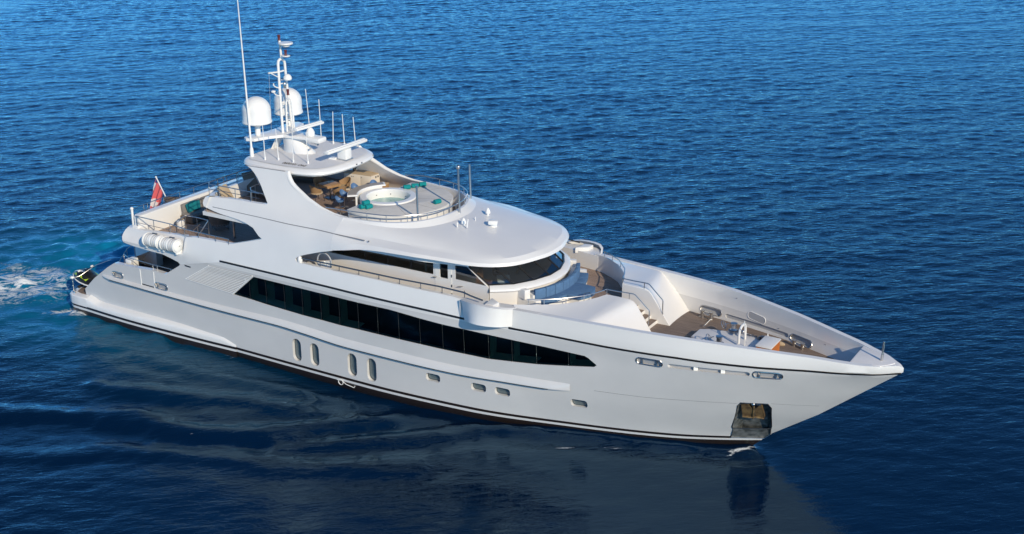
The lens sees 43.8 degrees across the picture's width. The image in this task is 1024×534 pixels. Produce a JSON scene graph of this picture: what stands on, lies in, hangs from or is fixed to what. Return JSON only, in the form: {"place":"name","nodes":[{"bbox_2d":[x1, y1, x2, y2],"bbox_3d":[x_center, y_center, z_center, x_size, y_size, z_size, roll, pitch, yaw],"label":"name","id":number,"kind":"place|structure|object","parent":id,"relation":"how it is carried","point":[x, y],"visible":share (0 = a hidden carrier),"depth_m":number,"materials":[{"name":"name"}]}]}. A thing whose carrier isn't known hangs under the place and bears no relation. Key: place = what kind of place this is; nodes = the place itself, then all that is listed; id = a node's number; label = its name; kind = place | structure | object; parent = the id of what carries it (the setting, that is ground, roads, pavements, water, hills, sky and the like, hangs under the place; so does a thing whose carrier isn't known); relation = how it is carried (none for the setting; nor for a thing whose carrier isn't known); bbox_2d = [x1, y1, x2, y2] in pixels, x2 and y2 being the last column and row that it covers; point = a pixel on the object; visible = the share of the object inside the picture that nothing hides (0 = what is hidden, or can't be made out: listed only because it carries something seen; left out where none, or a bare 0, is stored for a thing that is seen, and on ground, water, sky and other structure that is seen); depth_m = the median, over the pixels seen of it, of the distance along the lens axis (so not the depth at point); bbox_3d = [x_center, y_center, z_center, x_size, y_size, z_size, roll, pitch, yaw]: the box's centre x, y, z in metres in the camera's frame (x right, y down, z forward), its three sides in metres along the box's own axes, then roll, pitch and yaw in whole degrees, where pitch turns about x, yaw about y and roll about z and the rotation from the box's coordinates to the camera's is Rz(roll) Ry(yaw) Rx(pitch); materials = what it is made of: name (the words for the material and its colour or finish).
{"place":"outdoors","nodes":[
{"label":"outdoors","id":0,"kind":"place"},
{"bbox_2d":[241,171,265,199],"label":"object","id":1,"kind":"object","parent":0,"point":[254,181],"visible":0.62,"depth_m":62.07,"materials":[{"name":"brown fabric"}]},
{"bbox_2d":[291,175,313,182],"bbox_3d":[-10.660,-4.541,64.204,1.700,0.420,0.750,4,21,10],"label":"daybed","id":2,"kind":"object","parent":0,"point":[302,177],"visible":0.18,"depth_m":63.80,"materials":[{"name":"fabric"}]},
{"bbox_2d":[403,184,410,188],"bbox_3d":[-4.915,-3.748,59.645,0.340,0.226,0.246,-6,21,-16],"label":"rolled towel","id":3,"kind":"object","parent":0,"point":[407,186],"visible":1,"depth_m":59.56,"materials":[{"name":"teal fabric"}]},
{"bbox_2d":[411,183,418,187],"bbox_3d":[-4.556,-3.827,59.858,0.340,0.226,0.246,-4,21,-10],"label":"rolled towel","id":4,"kind":"object","parent":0,"point":[413,185],"visible":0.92,"depth_m":59.77,"materials":[{"name":"teal fabric"}]},
{"bbox_2d":[419,182,426,186],"bbox_3d":[-4.210,-3.905,60.068,0.340,0.226,0.246,-6,21,-15],"label":"rolled towel","id":5,"kind":"object","parent":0,"point":[422,184],"visible":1,"depth_m":59.97,"materials":[{"name":"teal fabric"}]},
{"bbox_2d":[433,199,441,203],"bbox_3d":[-3.369,-2.961,57.548,0.340,0.226,0.246,-16,25,-36],"label":"rolled towel","id":6,"kind":"object","parent":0,"point":[437,201],"visible":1,"depth_m":57.46,"materials":[{"name":"teal fabric"}]},
{"bbox_2d":[0,0,1023,533],"bbox_3d":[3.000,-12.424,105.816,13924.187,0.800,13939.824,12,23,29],"label":"sea","id":7,"kind":"structure","parent":0,"point":[852,168],"depth_m":80.19,"materials":[{"name":"liquid"}]},
{"bbox_2d":[70,0,903,444],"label":"motor yacht","id":8,"kind":"object","parent":7,"relation":"on","point":[458,302],"visible":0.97,"depth_m":55.02,"materials":[{"name":"paint"}]},
{"bbox_2d":[73,265,98,287],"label":"jet ski","id":9,"kind":"object","parent":8,"relation":"on","point":[87,277],"visible":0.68,"depth_m":65.99,"materials":[{"name":"black plastic"}]},
{"bbox_2d":[141,232,162,250],"bbox_3d":[-17.162,-1.232,61.006,1.128,0.755,0.660,12,23,29],"label":"life raft canister","id":10,"kind":"object","parent":8,"relation":"on","point":[148,239],"visible":0.9,"depth_m":60.78,"materials":[{"name":"white plastic"}]},
{"bbox_2d":[150,176,165,208],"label":"ensign flag","id":11,"kind":"object","parent":8,"relation":"attached to","point":[158,192],"visible":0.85,"depth_m":66.60,"materials":[{"name":"red fabric"}]},
{"bbox_2d":[159,236,182,254],"bbox_3d":[-16.194,-1.029,60.459,1.128,0.755,0.660,12,23,29],"label":"life raft canister","id":12,"kind":"object","parent":8,"relation":"on","point":[172,244],"visible":1,"depth_m":60.23,"materials":[{"name":"white plastic"}]},
{"bbox_2d":[164,197,178,202],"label":"armchair","id":13,"kind":"object","parent":8,"relation":"on","point":[166,199],"visible":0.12,"depth_m":65.84,"materials":[{"name":"metal"}]},
{"bbox_2d":[176,218,184,228],"bbox_3d":[-16.522,-2.159,63.551,0.400,0.487,0.400,12,23,29],"label":"drum table","id":14,"kind":"object","parent":8,"relation":"on","point":[180,222],"visible":0.79,"depth_m":63.40,"materials":[{"name":"white"}]},
{"bbox_2d":[180,194,209,223],"bbox_3d":[-15.349,-3.290,65.877,0.853,0.892,4.200,12,23,29],"label":"outdoor sofa","id":15,"kind":"object","parent":8,"relation":"on","point":[197,213],"visible":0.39,"depth_m":64.41,"materials":[{"name":"fabric"}]},
{"bbox_2d":[185,201,193,212],"bbox_3d":[-16.278,-3.039,64.468,0.160,0.480,0.500,-5,24,28],"label":"throw pillow","id":16,"kind":"object","parent":15,"relation":"on","point":[189,206],"visible":1,"depth_m":64.35,"materials":[{"name":"teal fabric"}]},
{"bbox_2d":[193,200,200,209],"bbox_3d":[-16.062,-3.163,64.804,0.160,0.480,0.500,-5,4,28],"label":"throw pillow","id":17,"kind":"object","parent":15,"relation":"on","point":[196,203],"visible":1,"depth_m":64.72,"materials":[{"name":"teal fabric"}]},
{"bbox_2d":[208,216,229,230],"bbox_3d":[-14.534,-2.305,63.453,1.146,0.828,1.056,-11,23,-27],"label":"armchair","id":18,"kind":"object","parent":8,"relation":"on","point":[217,222],"visible":0.68,"depth_m":63.08,"materials":[{"name":"wicker"}]},
{"bbox_2d":[217,184,258,201],"bbox_3d":[-12.789,-3.236,59.833,2.042,1.009,0.680,8,22,22],"label":"sun lounger","id":19,"kind":"object","parent":8,"relation":"on","point":[223,194],"visible":0.17,"depth_m":60.01,"materials":[{"name":"beige fabric"}]},
{"bbox_2d":[309,185,324,201],"bbox_3d":[-9.356,-3.543,60.898,0.648,0.850,0.704,-17,26,-38],"label":"dining chair","id":20,"kind":"object","parent":8,"relation":"on","point":[315,191],"visible":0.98,"depth_m":60.63,"materials":[{"name":"wicker"}]},
{"bbox_2d":[313,176,328,196],"bbox_3d":[-9.316,-3.944,61.981,0.704,0.850,0.648,-17,26,-38],"label":"dining chair","id":21,"kind":"object","parent":8,"relation":"on","point":[318,179],"visible":0.64,"depth_m":62.06,"materials":[{"name":"wicker"}]},
{"bbox_2d":[317,252,331,267],"bbox_3d":[-8.311,-0.227,56.446,0.852,0.912,0.072,12,23,29],"label":"lifebuoy","id":22,"kind":"object","parent":8,"relation":"attached to","point":[326,265],"visible":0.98,"depth_m":56.40,"materials":[{"name":"grey plastic"}]},
{"bbox_2d":[318,180,340,199],"bbox_3d":[-8.761,-3.673,61.399,0.820,0.740,0.800,-17,26,-38],"label":"dining table","id":23,"kind":"object","parent":8,"relation":"on","point":[329,185],"visible":0.89,"depth_m":61.26,"materials":[{"name":"brown wood"}]},
{"bbox_2d":[335,196,343,214],"bbox_3d":[-7.984,-2.885,59.099,0.420,0.860,0.420,3,21,8],"label":"bar stool","id":24,"kind":"object","parent":8,"relation":"on","point":[339,200],"visible":0.95,"depth_m":59.09,"materials":[{"name":"blue metal"}]},
{"bbox_2d":[332,186,347,203],"bbox_3d":[-8.220,-3.505,60.795,0.704,0.850,0.648,-17,26,-38],"label":"dining chair","id":25,"kind":"object","parent":8,"relation":"on","point":[336,191],"visible":0.71,"depth_m":60.51,"materials":[{"name":"wicker"}]},
{"bbox_2d":[340,189,347,207],"bbox_3d":[-7.898,-3.224,60.014,0.420,0.860,0.420,12,23,29],"label":"bar stool","id":26,"kind":"object","parent":8,"relation":"on","point":[343,193],"visible":0.91,"depth_m":60.03,"materials":[{"name":"blue fabric"}]},
{"bbox_2d":[338,177,350,189],"bbox_3d":[-8.136,-3.910,61.889,0.648,0.850,0.704,-17,26,-38],"label":"dining chair","id":27,"kind":"object","parent":8,"relation":"on","point":[345,181],"visible":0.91,"depth_m":61.99,"materials":[{"name":"wicker"}]},
{"bbox_2d":[351,183,357,201],"bbox_3d":[-7.495,-3.577,60.968,0.420,0.860,0.420,-15,25,-34],"label":"bar stool","id":28,"kind":"object","parent":8,"relation":"on","point":[353,185],"visible":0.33,"depth_m":61.02,"materials":[{"name":"blue fabric"}]},
{"bbox_2d":[365,204,372,208],"bbox_3d":[-6.389,-2.701,56.846,0.340,0.226,0.246,-16,25,-36],"label":"rolled towel","id":29,"kind":"object","parent":8,"relation":"on","point":[368,206],"visible":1,"depth_m":56.76,"materials":[{"name":"teal fabric"}]},
{"bbox_3d":[-6.640,-2.705,56.857,0.340,0.226,0.246,-16,25,-36],"label":"rolled towel","id":30,"kind":"object","parent":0,"visible":0},
{"bbox_2d":[362,200,369,205],"bbox_3d":[-6.509,-2.875,56.797,0.340,0.226,0.246,-18,27,-41],"label":"rolled towel","id":31,"kind":"object","parent":30,"relation":"on","point":[365,202],"visible":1,"depth_m":56.71,"materials":[{"name":"teal fabric"}]}
]}

